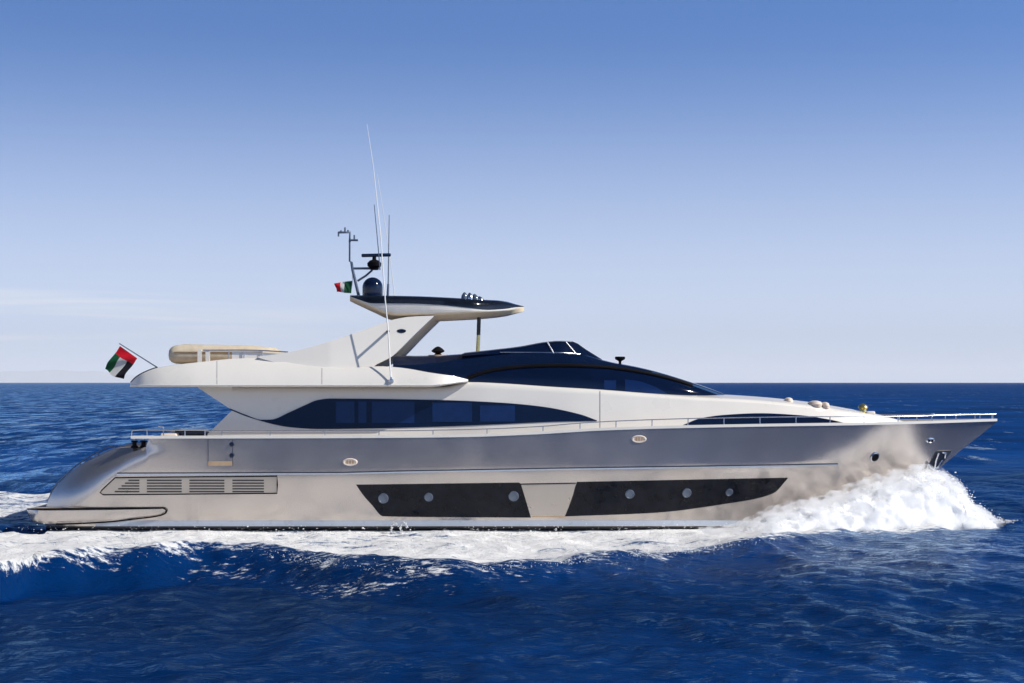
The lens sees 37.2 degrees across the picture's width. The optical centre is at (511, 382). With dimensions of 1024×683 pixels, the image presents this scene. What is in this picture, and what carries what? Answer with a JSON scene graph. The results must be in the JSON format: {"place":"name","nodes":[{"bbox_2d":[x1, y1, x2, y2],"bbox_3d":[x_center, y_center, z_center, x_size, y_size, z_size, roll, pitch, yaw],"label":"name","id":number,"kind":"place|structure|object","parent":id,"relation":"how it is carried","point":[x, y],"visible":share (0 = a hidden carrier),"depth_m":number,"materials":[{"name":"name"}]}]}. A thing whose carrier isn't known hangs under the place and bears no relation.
{"place":"outdoors","nodes":[
{"label":"outdoors","id":0,"kind":"place"},
{"bbox_2d":[0,370,135,382],"bbox_3d":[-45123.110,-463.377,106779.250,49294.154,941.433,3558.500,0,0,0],"label":"hills","id":1,"kind":"structure","parent":0,"point":[54,376],"depth_m":105585.43,"materials":[{"name":"white"}]},
{"bbox_2d":[0,383,1023,682],"bbox_3d":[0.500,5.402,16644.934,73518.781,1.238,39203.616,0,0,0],"label":"sea","id":2,"kind":"structure","parent":0,"point":[930,603],"depth_m":39.95,"materials":[{"name":"liquid"}]},
{"bbox_2d":[1,469,1017,572],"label":"spray","id":3,"kind":"object","parent":2,"relation":"on","point":[990,517],"visible":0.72,"depth_m":54.77,"materials":[{"name":"white liquid"}]},
{"bbox_2d":[27,126,996,530],"bbox_3d":[0.349,-1.609,58.500,36.600,15.778,7.160,0,0,0],"label":"motor yacht","id":4,"kind":"object","parent":2,"relation":"on","point":[353,432],"visible":0.98,"depth_m":55.51,"materials":[{"name":"silver metal"}]},
{"bbox_2d":[105,343,157,378],"bbox_3d":[-14.558,-0.823,58.200,2.048,1.372,0.239,0,0,0],"label":"ensign flag","id":5,"kind":"object","parent":4,"relation":"attached to","point":[121,362],"visible":1,"depth_m":58.19,"materials":[{"name":"multicoloured fabric"}]},
{"bbox_2d":[169,344,280,363],"bbox_3d":[-10.815,-1.027,57.580,4.713,0.841,2.460,0,0,0],"label":"inflatable tender","id":6,"kind":"object","parent":4,"relation":"on","point":[183,354],"visible":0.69,"depth_m":56.46,"materials":[{"name":"beige rubber"}]},
{"bbox_2d":[334,276,352,293],"bbox_3d":[-6.416,-3.794,58.100,0.718,1.072,0.180,0,0,0],"label":"courtesy flag","id":7,"kind":"object","parent":4,"relation":"attached to","point":[345,287],"visible":0.98,"depth_m":58.09,"materials":[{"name":"multicoloured fabric"}]},
{"bbox_2d":[357,483,530,517],"bbox_3d":[-2.473,4.259,55.113,6.311,1.277,0.207,0,0,-1],"label":"hull window","id":8,"kind":"structure","parent":4,"relation":"in","point":[504,500],"depth_m":55.09,"materials":[{"name":"grey glass"}]},
{"bbox_2d":[467,363,713,395],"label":"wheelhouse window","id":9,"kind":"structure","parent":4,"relation":"in","point":[567,375],"depth_m":56.16,"materials":[{"name":"blue glass"}]},
{"bbox_2d":[565,478,787,515],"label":"hull window","id":10,"kind":"structure","parent":4,"relation":"in","point":[605,497],"depth_m":55.43,"materials":[{"name":"grey glass"}]},
{"bbox_2d":[684,413,842,424],"bbox_3d":[9.446,1.364,56.668,6.431,0.444,0.173,0,0,-12],"label":"foredeck window","id":11,"kind":"structure","parent":4,"relation":"in","point":[773,420],"depth_m":56.58,"materials":[{"name":"blue glass"}]},
{"bbox_2d":[733,472,997,532],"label":"bow wave","id":12,"kind":"object","parent":2,"relation":"on","point":[944,512],"visible":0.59,"depth_m":55.42,"materials":[{"name":"white liquid"}]},
{"bbox_2d":[0,0,1023,382],"label":"sky","id":13,"kind":"structure","parent":0,"point":[694,191],"materials":[{"name":"blue"}]}
]}

